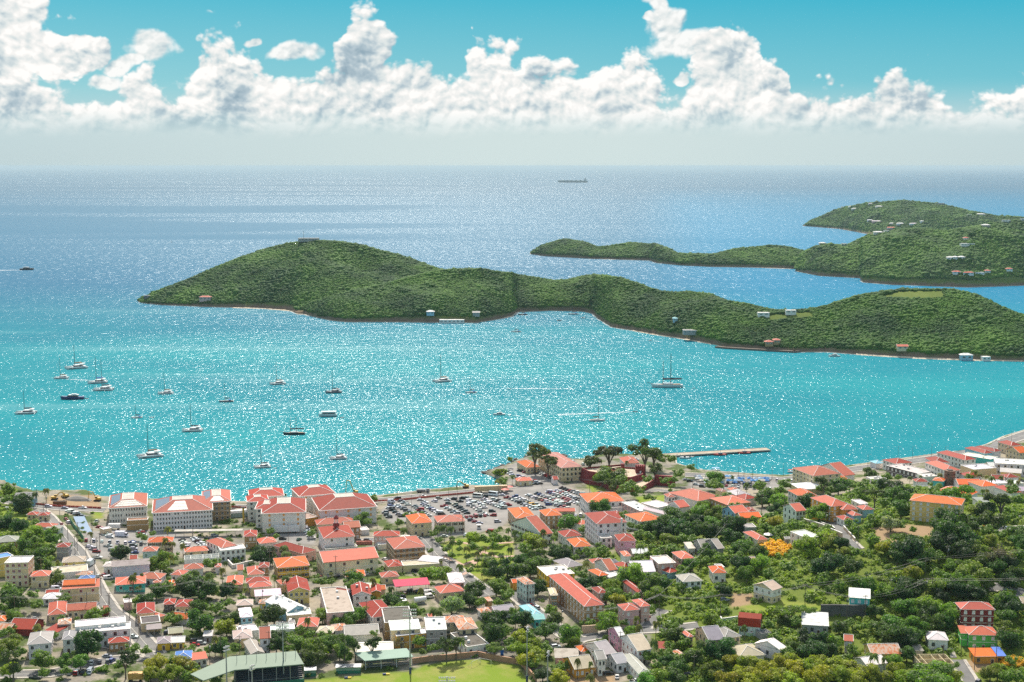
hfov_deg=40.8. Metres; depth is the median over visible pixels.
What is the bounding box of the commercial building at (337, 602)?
[320,586,353,625]
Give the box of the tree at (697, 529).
[684,519,702,536]
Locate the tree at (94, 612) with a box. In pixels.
[83,606,102,618]
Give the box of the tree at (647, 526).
[640,519,658,533]
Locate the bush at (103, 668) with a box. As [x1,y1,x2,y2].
[95,664,108,671]
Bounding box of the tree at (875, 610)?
[867,604,884,617]
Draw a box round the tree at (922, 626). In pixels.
[912,621,929,640]
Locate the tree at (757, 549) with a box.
[748,544,767,555]
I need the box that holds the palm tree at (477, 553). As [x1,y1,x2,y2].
[474,551,481,567]
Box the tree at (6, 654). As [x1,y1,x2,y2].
[0,649,22,681]
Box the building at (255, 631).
[231,624,258,639]
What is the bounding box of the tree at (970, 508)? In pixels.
[964,500,981,515]
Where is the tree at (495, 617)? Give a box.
[479,610,505,631]
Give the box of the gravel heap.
[65,496,91,501]
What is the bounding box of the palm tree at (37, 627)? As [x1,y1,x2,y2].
[32,623,42,631]
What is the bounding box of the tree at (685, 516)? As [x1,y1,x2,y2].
[680,512,690,521]
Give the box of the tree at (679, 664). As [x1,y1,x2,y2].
[668,658,690,671]
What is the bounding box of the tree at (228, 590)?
[219,582,235,597]
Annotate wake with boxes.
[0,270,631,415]
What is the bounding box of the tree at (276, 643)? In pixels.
[266,636,286,652]
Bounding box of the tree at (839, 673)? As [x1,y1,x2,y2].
[827,665,848,681]
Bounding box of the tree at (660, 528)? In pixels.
[652,522,674,536]
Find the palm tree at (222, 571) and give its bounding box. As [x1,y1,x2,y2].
[218,568,225,582]
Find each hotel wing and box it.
[932,477,944,486]
[940,486,978,501]
[993,485,1021,496]
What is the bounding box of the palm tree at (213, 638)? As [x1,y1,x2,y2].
[211,636,218,655]
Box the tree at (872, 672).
[858,662,882,681]
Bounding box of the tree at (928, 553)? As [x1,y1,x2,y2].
[912,547,935,561]
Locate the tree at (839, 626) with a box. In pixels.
[830,620,849,635]
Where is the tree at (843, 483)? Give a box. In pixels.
[828,477,850,493]
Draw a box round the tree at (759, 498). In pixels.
[753,491,770,506]
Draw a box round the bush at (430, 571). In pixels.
[419,566,439,578]
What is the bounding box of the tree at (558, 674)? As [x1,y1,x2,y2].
[548,667,570,681]
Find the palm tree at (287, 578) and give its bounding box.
[280,576,290,584]
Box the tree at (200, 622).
[184,608,214,633]
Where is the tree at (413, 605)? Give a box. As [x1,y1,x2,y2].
[398,601,421,615]
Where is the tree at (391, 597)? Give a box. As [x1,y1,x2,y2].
[383,591,402,605]
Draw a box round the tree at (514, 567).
[509,562,522,577]
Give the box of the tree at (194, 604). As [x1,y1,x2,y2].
[188,599,206,613]
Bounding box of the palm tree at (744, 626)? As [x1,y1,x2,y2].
[741,624,747,639]
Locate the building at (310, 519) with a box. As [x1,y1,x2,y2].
[305,513,317,525]
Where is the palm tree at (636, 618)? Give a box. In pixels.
[633,616,639,624]
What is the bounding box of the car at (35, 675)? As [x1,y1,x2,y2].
[28,673,41,678]
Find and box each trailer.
[108,523,120,529]
[128,671,142,681]
[274,525,299,533]
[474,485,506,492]
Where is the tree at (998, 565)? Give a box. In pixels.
[984,558,1007,572]
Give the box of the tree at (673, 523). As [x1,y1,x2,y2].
[667,518,685,533]
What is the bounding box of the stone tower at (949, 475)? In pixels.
[944,469,955,485]
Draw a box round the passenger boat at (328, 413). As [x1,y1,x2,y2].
[318,411,336,415]
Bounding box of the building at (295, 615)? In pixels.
[286,607,311,624]
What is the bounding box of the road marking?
[8,445,994,673]
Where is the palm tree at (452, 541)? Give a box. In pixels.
[447,539,456,550]
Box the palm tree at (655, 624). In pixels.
[651,621,660,639]
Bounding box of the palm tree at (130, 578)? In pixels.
[127,575,135,592]
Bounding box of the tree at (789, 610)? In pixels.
[772,605,805,616]
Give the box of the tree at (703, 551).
[697,543,716,558]
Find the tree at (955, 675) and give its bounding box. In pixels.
[944,669,963,681]
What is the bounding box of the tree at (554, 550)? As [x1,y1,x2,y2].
[546,543,566,558]
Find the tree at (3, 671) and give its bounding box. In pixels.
[0,662,18,677]
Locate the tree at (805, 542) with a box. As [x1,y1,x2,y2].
[792,534,819,549]
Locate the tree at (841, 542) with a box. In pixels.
[832,536,850,548]
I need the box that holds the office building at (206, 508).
[108,489,230,530]
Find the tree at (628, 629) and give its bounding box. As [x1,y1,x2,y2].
[624,625,638,634]
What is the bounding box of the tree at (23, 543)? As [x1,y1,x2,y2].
[16,538,34,552]
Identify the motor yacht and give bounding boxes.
[60,393,84,399]
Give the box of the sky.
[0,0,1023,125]
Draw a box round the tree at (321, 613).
[315,607,326,623]
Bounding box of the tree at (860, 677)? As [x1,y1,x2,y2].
[846,669,866,681]
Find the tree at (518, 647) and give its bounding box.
[509,641,530,656]
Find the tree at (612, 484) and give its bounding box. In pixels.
[604,478,621,491]
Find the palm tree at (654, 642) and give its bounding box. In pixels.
[650,639,658,651]
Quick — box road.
[0,432,1023,681]
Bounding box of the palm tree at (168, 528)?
[163,526,171,534]
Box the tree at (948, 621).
[942,612,955,628]
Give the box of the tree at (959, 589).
[945,579,969,597]
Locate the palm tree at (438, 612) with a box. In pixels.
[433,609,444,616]
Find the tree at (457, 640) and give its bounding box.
[448,637,463,659]
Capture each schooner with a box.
[281,420,304,434]
[647,361,682,386]
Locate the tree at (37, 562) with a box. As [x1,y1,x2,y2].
[34,556,43,568]
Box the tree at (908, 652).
[899,645,915,661]
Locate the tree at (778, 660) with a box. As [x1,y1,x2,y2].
[769,653,790,668]
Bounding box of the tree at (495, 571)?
[485,559,508,578]
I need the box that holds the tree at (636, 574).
[616,561,646,582]
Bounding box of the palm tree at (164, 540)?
[162,538,168,551]
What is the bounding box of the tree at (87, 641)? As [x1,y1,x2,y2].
[71,628,104,656]
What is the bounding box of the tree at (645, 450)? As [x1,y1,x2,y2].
[626,438,662,474]
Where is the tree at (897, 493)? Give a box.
[884,486,911,503]
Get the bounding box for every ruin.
[184,553,218,565]
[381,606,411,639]
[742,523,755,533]
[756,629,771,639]
[912,654,953,670]
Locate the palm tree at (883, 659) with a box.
[881,657,886,665]
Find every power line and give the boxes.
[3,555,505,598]
[432,515,594,611]
[598,585,864,609]
[600,525,724,609]
[811,549,1023,585]
[865,578,1023,596]
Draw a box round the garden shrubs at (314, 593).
[0,511,691,681]
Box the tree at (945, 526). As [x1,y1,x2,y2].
[928,517,970,537]
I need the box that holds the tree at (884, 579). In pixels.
[874,576,890,584]
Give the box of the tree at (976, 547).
[971,539,989,554]
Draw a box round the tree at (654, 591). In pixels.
[642,586,665,603]
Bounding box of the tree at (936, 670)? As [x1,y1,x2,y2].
[905,660,955,681]
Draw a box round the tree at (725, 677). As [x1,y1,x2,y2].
[713,671,740,681]
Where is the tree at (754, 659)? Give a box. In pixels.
[745,654,763,667]
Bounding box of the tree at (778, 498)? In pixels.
[768,492,788,505]
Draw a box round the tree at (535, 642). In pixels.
[528,637,541,648]
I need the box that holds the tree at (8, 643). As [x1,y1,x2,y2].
[0,637,20,655]
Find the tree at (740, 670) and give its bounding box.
[731,665,753,681]
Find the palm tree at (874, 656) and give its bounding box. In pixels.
[867,652,879,662]
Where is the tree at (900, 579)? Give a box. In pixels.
[888,575,905,588]
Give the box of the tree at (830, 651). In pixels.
[819,643,838,656]
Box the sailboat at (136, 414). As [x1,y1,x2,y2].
[131,405,142,417]
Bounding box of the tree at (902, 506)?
[891,499,909,517]
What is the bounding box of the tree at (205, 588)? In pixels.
[182,575,218,598]
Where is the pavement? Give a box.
[0,431,1023,680]
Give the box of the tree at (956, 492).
[933,484,975,498]
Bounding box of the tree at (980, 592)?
[964,584,988,598]
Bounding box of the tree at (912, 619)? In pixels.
[896,615,921,632]
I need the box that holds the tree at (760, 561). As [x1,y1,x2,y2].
[748,553,770,569]
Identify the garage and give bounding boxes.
[167,626,183,635]
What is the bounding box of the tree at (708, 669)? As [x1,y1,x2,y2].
[699,659,722,677]
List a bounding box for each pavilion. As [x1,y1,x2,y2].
[152,579,161,583]
[619,456,638,466]
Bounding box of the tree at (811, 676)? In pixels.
[802,669,821,681]
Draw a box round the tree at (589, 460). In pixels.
[583,455,601,466]
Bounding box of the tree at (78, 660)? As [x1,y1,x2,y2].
[71,653,89,668]
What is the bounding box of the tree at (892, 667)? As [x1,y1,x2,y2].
[886,661,905,672]
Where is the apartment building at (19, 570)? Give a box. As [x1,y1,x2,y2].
[4,555,34,586]
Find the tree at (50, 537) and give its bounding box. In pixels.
[43,529,61,542]
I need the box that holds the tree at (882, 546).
[874,541,890,552]
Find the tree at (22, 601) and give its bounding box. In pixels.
[6,593,28,609]
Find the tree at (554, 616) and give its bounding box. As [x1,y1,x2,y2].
[545,611,563,624]
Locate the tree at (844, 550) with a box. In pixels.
[834,547,853,560]
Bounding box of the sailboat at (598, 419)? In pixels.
[589,406,604,420]
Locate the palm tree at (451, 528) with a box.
[445,526,455,536]
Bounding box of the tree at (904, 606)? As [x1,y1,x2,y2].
[890,598,916,617]
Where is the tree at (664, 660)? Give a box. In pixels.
[657,654,672,667]
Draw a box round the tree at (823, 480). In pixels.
[814,476,829,494]
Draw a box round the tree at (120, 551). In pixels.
[108,544,131,559]
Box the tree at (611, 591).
[603,587,622,602]
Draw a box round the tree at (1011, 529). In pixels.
[1006,524,1023,541]
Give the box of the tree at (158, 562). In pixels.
[148,551,170,572]
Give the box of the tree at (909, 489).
[896,485,913,493]
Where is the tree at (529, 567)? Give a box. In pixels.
[518,558,540,577]
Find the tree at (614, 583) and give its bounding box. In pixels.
[603,578,619,588]
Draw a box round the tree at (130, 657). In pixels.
[117,650,139,678]
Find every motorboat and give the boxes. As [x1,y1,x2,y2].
[493,412,504,414]
[828,354,839,356]
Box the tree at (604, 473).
[593,465,627,485]
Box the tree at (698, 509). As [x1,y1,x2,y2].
[690,504,709,515]
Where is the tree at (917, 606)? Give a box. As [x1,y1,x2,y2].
[909,596,926,613]
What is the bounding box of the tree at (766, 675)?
[748,667,772,681]
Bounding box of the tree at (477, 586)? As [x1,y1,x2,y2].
[464,579,486,597]
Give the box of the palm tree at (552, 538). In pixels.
[549,536,557,541]
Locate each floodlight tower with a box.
[223,645,229,681]
[249,665,255,681]
[276,621,288,673]
[403,608,416,673]
[438,676,455,681]
[526,626,528,681]
[547,650,549,681]
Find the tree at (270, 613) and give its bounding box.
[258,603,286,623]
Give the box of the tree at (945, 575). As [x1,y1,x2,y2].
[941,572,963,591]
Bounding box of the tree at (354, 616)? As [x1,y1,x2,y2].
[341,612,360,624]
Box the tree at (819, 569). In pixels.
[810,559,833,572]
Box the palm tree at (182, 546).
[180,543,185,550]
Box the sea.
[0,167,1023,500]
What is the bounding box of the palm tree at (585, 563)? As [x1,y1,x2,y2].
[582,561,590,569]
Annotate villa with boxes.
[199,295,211,301]
[273,555,309,578]
[298,238,318,241]
[385,535,425,561]
[426,310,434,315]
[439,319,463,322]
[472,311,479,316]
[668,488,714,508]
[682,329,696,334]
[757,312,769,316]
[764,340,773,346]
[772,338,779,344]
[785,310,795,314]
[895,344,908,350]
[952,270,960,274]
[959,353,972,360]
[960,243,974,246]
[963,271,973,275]
[980,356,990,360]
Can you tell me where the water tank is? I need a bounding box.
[414,596,426,603]
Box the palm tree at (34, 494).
[31,492,38,506]
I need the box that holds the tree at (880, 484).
[875,478,889,488]
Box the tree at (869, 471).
[863,467,878,476]
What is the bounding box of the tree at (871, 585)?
[858,576,877,591]
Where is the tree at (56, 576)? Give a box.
[50,569,65,584]
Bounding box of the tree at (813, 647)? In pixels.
[796,638,827,657]
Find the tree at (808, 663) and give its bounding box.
[798,657,818,671]
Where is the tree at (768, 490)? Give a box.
[758,487,779,505]
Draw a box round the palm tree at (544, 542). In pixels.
[540,539,548,549]
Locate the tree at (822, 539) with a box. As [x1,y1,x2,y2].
[814,530,830,546]
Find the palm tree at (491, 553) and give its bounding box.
[487,551,494,558]
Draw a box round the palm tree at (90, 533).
[87,531,93,542]
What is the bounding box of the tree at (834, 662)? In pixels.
[822,655,844,670]
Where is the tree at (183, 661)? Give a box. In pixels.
[172,655,195,672]
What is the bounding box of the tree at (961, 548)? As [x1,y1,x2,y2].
[949,539,973,559]
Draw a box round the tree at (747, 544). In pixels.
[733,539,753,549]
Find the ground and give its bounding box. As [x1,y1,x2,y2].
[0,430,1023,681]
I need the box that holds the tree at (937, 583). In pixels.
[925,576,946,590]
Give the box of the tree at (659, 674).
[649,668,669,681]
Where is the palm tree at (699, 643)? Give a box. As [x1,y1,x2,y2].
[695,639,705,649]
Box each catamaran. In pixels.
[14,391,36,413]
[53,356,68,378]
[64,358,87,369]
[87,358,107,383]
[92,366,113,390]
[136,428,163,458]
[157,374,173,393]
[181,407,202,431]
[253,444,270,467]
[269,371,285,384]
[325,373,341,392]
[329,434,346,459]
[432,354,451,382]
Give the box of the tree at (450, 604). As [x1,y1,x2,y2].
[439,596,465,614]
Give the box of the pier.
[662,448,770,456]
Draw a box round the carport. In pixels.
[146,623,161,634]
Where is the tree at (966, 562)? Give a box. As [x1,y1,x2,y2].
[954,558,974,568]
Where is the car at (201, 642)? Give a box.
[196,640,206,644]
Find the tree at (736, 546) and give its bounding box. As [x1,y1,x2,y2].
[728,541,747,553]
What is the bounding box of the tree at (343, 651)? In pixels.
[338,635,354,663]
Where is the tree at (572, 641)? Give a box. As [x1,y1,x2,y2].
[563,635,581,647]
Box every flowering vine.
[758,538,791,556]
[999,654,1023,667]
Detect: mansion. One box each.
[584,511,627,547]
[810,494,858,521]
[909,494,964,521]
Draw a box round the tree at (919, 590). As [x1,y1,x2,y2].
[899,576,928,596]
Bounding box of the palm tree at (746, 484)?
[743,482,749,491]
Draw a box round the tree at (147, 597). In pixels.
[136,592,154,602]
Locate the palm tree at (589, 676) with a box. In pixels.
[584,673,594,681]
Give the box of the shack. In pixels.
[476,607,491,618]
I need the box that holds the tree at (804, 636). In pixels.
[796,628,812,644]
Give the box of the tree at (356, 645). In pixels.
[346,638,360,661]
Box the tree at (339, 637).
[333,633,345,643]
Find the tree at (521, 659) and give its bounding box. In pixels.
[515,652,535,665]
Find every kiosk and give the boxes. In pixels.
[99,526,111,534]
[514,476,532,485]
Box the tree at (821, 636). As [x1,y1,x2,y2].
[811,631,829,643]
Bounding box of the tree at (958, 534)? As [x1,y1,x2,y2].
[947,529,967,541]
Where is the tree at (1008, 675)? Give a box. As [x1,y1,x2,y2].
[997,668,1020,681]
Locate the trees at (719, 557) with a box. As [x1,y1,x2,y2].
[0,454,1023,681]
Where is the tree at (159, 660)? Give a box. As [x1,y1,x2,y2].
[142,652,168,668]
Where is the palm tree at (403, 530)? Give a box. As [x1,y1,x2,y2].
[400,527,407,534]
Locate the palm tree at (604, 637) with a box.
[602,634,609,640]
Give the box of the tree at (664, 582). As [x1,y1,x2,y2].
[657,576,672,588]
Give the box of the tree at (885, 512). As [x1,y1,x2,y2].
[879,510,894,521]
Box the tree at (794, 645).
[785,639,804,650]
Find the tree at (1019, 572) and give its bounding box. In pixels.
[1006,565,1023,578]
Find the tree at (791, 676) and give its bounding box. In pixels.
[781,671,805,681]
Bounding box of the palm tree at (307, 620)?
[303,617,311,629]
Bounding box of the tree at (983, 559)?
[973,550,997,566]
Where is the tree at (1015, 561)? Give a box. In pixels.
[1000,554,1020,567]
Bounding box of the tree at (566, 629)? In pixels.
[558,623,582,643]
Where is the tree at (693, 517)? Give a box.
[689,514,705,524]
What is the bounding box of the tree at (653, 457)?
[649,454,663,465]
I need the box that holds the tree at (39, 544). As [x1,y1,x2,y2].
[33,538,50,548]
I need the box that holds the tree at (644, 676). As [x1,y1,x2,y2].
[637,670,655,681]
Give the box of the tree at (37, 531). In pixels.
[22,525,45,539]
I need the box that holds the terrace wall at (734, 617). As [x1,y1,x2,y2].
[720,616,737,620]
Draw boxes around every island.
[139,249,364,310]
[292,283,1023,360]
[530,253,793,267]
[796,238,1023,286]
[803,210,955,233]
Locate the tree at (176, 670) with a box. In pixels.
[168,663,183,680]
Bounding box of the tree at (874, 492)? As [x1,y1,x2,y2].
[861,488,885,507]
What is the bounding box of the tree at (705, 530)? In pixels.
[700,521,711,537]
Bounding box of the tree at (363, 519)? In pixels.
[353,512,371,525]
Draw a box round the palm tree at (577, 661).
[574,658,581,679]
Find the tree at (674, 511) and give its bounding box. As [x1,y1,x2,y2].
[662,505,682,518]
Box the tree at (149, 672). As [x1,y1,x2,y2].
[142,665,158,681]
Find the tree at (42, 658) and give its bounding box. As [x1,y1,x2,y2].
[29,648,55,667]
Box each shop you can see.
[115,575,145,591]
[140,615,160,631]
[866,476,886,483]
[870,460,882,468]
[991,474,1003,479]
[1000,473,1018,480]
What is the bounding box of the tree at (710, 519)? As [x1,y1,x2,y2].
[704,515,720,527]
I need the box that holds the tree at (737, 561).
[729,555,752,568]
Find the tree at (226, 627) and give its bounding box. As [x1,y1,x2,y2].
[214,618,236,637]
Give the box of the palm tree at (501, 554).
[497,553,505,564]
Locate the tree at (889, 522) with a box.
[881,515,901,531]
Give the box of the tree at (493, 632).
[482,622,506,642]
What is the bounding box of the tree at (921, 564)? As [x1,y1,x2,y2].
[907,558,926,570]
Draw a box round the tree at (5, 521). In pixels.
[0,515,13,528]
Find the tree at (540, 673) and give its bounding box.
[532,666,551,681]
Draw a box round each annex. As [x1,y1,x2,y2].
[127,517,148,529]
[417,555,442,565]
[609,506,622,511]
[972,497,989,504]
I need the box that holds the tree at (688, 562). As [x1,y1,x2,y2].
[678,558,699,570]
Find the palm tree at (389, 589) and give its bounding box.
[387,586,394,593]
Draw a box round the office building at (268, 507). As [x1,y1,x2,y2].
[245,487,305,532]
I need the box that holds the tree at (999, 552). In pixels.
[984,542,1017,560]
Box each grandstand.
[190,649,303,681]
[354,648,412,669]
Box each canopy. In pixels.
[73,516,88,525]
[78,526,91,531]
[174,529,242,535]
[393,577,429,592]
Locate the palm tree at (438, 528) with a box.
[433,525,442,538]
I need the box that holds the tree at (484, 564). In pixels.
[480,557,498,568]
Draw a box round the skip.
[53,500,66,504]
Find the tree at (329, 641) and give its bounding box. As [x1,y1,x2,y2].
[319,634,338,654]
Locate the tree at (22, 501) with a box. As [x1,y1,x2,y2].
[12,493,33,512]
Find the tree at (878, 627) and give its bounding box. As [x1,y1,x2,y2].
[870,619,889,635]
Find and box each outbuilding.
[45,589,60,593]
[174,611,191,624]
[237,564,243,574]
[380,584,385,595]
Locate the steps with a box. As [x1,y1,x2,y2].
[945,632,956,657]
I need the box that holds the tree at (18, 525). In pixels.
[9,518,29,532]
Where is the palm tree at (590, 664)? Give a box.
[588,661,593,672]
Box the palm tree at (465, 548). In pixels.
[463,546,470,562]
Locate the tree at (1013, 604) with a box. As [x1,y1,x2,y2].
[995,597,1023,612]
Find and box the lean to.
[45,623,68,638]
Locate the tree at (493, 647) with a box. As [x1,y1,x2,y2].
[485,642,503,654]
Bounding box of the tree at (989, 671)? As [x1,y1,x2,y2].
[978,665,998,681]
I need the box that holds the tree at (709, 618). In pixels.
[701,611,719,625]
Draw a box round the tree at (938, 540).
[927,529,959,552]
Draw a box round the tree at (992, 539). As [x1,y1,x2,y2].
[981,533,998,545]
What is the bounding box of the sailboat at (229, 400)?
[219,382,233,401]
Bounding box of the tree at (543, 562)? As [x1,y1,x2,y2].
[533,555,550,565]
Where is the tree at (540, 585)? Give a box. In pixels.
[532,579,547,594]
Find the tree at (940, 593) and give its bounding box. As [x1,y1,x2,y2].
[934,587,951,600]
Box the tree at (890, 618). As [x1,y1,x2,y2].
[881,613,910,626]
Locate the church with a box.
[318,515,357,550]
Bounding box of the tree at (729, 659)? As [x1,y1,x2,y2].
[722,654,738,666]
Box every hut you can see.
[0,622,15,636]
[123,598,131,610]
[203,630,213,641]
[231,509,246,517]
[484,597,492,607]
[509,578,516,589]
[551,476,558,484]
[629,548,647,557]
[672,649,681,656]
[783,536,789,544]
[843,634,853,652]
[845,510,861,522]
[1017,596,1023,604]
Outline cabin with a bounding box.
[360,526,369,534]
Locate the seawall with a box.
[148,430,1021,501]
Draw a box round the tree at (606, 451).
[592,445,622,464]
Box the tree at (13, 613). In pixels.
[5,608,23,620]
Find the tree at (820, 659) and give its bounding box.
[809,654,827,665]
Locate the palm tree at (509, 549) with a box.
[506,547,512,563]
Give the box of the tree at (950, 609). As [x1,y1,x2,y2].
[935,601,959,621]
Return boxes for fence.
[69,517,83,538]
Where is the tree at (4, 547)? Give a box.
[0,542,16,551]
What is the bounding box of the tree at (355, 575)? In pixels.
[342,568,363,581]
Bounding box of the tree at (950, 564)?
[943,558,961,572]
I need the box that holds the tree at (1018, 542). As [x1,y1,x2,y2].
[1008,533,1023,548]
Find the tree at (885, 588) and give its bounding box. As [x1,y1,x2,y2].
[874,581,898,600]
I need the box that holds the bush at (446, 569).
[437,566,451,572]
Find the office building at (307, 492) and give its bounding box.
[291,484,335,512]
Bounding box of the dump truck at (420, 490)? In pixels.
[416,488,429,492]
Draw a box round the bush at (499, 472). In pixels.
[491,469,507,475]
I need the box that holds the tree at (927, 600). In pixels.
[915,595,942,612]
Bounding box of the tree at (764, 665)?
[756,660,777,672]
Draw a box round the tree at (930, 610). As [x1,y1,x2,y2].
[915,605,937,620]
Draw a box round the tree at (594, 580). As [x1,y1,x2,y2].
[586,575,600,586]
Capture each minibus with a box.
[472,493,482,497]
[488,491,497,495]
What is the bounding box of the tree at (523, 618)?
[509,610,534,626]
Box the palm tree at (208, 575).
[204,572,213,580]
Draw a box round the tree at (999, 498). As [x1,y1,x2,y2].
[982,492,1014,515]
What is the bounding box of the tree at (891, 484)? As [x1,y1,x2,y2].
[883,479,904,489]
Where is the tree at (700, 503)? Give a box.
[696,500,709,508]
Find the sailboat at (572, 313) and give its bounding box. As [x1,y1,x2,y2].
[568,297,578,314]
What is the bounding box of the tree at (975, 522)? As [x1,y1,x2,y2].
[968,516,984,527]
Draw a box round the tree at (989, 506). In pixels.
[972,501,996,514]
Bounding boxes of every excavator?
[51,492,64,499]
[88,491,100,500]
[345,480,357,492]
[456,481,468,487]
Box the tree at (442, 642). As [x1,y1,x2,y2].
[435,636,455,661]
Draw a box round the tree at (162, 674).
[155,664,176,681]
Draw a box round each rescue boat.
[714,450,726,455]
[738,451,750,453]
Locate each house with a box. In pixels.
[0,535,18,548]
[0,552,13,576]
[0,615,7,622]
[13,492,37,505]
[26,511,50,520]
[27,631,53,659]
[30,570,51,587]
[36,522,58,530]
[42,592,62,604]
[46,525,63,533]
[51,564,87,579]
[55,542,71,557]
[57,618,71,629]
[62,555,86,565]
[62,630,76,652]
[75,570,93,578]
[78,575,95,578]
[103,561,112,573]
[108,636,129,651]
[129,554,137,559]
[136,602,154,622]
[142,546,158,558]
[143,572,166,585]
[147,536,173,552]
[154,611,166,622]
[156,636,170,650]
[163,598,176,610]
[170,569,188,579]
[171,635,185,648]
[174,599,192,612]
[175,650,192,660]
[183,563,203,575]
[184,546,208,554]
[190,651,207,666]
[206,537,236,553]
[214,563,221,573]
[218,544,245,561]
[226,575,243,590]
[232,629,252,647]
[236,599,252,610]
[238,607,252,624]
[243,638,264,654]
[244,529,256,548]
[246,565,264,576]
[246,576,269,592]
[249,581,271,596]
[254,588,281,602]
[257,537,276,547]
[258,562,269,575]
[258,598,267,610]
[259,626,270,653]
[269,623,294,635]
[272,541,316,560]
[276,577,291,592]
[285,576,309,603]
[296,617,319,635]
[316,625,333,636]
[331,623,345,634]
[335,587,351,601]
[342,520,360,539]
[345,569,365,581]
[351,581,370,607]
[371,583,380,599]
[373,530,399,549]
[379,571,398,583]
[388,619,425,648]
[405,513,432,535]
[424,616,446,645]
[434,584,464,602]
[445,615,477,634]
[447,572,464,588]
[511,515,552,542]
[516,577,535,601]
[518,604,544,628]
[539,508,561,528]
[547,587,557,608]
[553,558,582,571]
[557,529,582,544]
[562,654,595,678]
[567,537,591,556]
[568,518,584,532]
[575,644,587,654]
[581,639,616,666]
[588,558,602,568]
[588,568,608,579]
[590,649,606,675]
[591,586,606,604]
[594,558,617,571]
[606,652,627,672]
[607,626,624,651]
[614,533,636,554]
[614,561,627,572]
[616,632,652,663]
[617,598,650,626]
[619,550,630,561]
[622,579,643,599]
[624,511,657,530]
[624,653,648,677]
[650,555,675,575]
[655,566,676,579]
[664,493,675,502]
[667,499,689,511]
[671,550,694,571]
[675,573,702,591]
[681,630,693,647]
[683,538,724,556]
[695,625,741,646]
[708,565,726,582]
[710,495,750,508]
[715,488,726,495]
[721,504,748,517]
[727,489,750,495]
[732,643,765,659]
[735,493,755,504]
[735,511,761,523]
[738,612,761,635]
[743,530,767,546]
[745,507,755,511]
[753,579,782,603]
[754,637,785,659]
[782,502,805,522]
[787,488,817,502]
[790,530,819,546]
[836,515,853,525]
[849,587,870,614]
[851,499,867,507]
[856,504,874,517]
[862,643,901,663]
[925,631,948,649]
[955,601,995,626]
[957,625,997,647]
[968,647,1005,663]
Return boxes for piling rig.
[241,507,244,522]
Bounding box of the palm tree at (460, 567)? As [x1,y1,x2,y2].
[455,564,463,572]
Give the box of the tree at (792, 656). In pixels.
[780,652,799,665]
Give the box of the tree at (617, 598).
[609,593,627,608]
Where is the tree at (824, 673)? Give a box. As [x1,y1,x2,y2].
[812,664,834,681]
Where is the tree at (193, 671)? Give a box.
[190,668,202,681]
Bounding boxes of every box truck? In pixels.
[86,558,95,565]
[115,531,128,536]
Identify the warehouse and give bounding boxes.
[75,616,130,645]
[316,546,378,575]
[1000,467,1021,479]
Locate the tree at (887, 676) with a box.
[876,670,894,681]
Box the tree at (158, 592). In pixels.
[148,583,167,598]
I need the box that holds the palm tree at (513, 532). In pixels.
[511,530,518,536]
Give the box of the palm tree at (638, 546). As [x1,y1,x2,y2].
[636,544,645,552]
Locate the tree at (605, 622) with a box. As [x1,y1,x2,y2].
[596,611,619,631]
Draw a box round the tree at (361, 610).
[353,606,368,621]
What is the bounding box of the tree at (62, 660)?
[54,653,72,667]
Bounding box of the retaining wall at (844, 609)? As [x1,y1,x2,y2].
[821,604,866,616]
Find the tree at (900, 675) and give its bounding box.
[890,668,910,681]
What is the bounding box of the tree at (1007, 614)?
[994,607,1017,619]
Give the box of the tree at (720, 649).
[703,635,736,660]
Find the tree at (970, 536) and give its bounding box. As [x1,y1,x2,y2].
[958,530,981,545]
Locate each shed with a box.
[102,605,108,615]
[288,618,295,624]
[343,623,379,644]
[355,641,393,660]
[490,603,513,616]
[554,507,575,514]
[554,648,578,663]
[626,560,655,581]
[642,506,665,516]
[658,641,665,654]
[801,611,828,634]
[855,654,887,671]
[912,644,923,653]
[984,462,993,466]
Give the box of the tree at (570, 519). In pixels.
[557,514,580,528]
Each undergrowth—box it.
[0,483,1023,681]
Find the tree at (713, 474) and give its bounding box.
[705,471,723,481]
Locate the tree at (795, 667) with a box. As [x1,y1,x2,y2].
[784,659,805,675]
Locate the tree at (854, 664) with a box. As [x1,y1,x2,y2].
[847,660,866,669]
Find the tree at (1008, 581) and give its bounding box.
[998,572,1020,588]
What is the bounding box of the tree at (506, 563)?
[499,558,510,576]
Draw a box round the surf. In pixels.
[154,233,1015,361]
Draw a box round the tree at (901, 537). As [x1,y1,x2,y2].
[890,533,926,547]
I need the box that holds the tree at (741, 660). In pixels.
[735,655,752,668]
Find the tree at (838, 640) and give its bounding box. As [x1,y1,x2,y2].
[825,633,843,646]
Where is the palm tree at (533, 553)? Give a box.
[527,549,536,557]
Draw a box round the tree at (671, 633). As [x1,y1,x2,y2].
[662,627,684,642]
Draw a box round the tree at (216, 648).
[210,640,229,656]
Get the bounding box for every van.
[51,585,61,588]
[103,575,112,579]
[424,589,432,593]
[425,593,434,597]
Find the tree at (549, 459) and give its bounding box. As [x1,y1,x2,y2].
[539,454,557,477]
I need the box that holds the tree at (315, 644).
[301,636,328,652]
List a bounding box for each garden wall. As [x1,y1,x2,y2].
[227,559,253,568]
[356,541,371,544]
[412,651,536,681]
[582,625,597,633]
[801,517,842,537]
[843,525,855,540]
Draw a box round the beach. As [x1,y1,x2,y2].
[233,258,1023,361]
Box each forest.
[137,240,442,305]
[294,267,1023,356]
[530,238,803,265]
[794,219,1023,279]
[803,199,1023,231]
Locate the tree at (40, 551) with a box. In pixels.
[21,545,51,558]
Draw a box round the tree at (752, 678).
[742,672,762,681]
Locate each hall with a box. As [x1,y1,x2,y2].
[11,618,44,635]
[62,578,99,602]
[111,558,149,577]
[264,594,307,620]
[315,517,352,532]
[358,600,387,628]
[641,500,668,509]
[790,482,822,493]
[821,461,854,479]
[953,478,979,486]
[967,480,997,494]
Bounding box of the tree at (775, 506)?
[766,502,782,513]

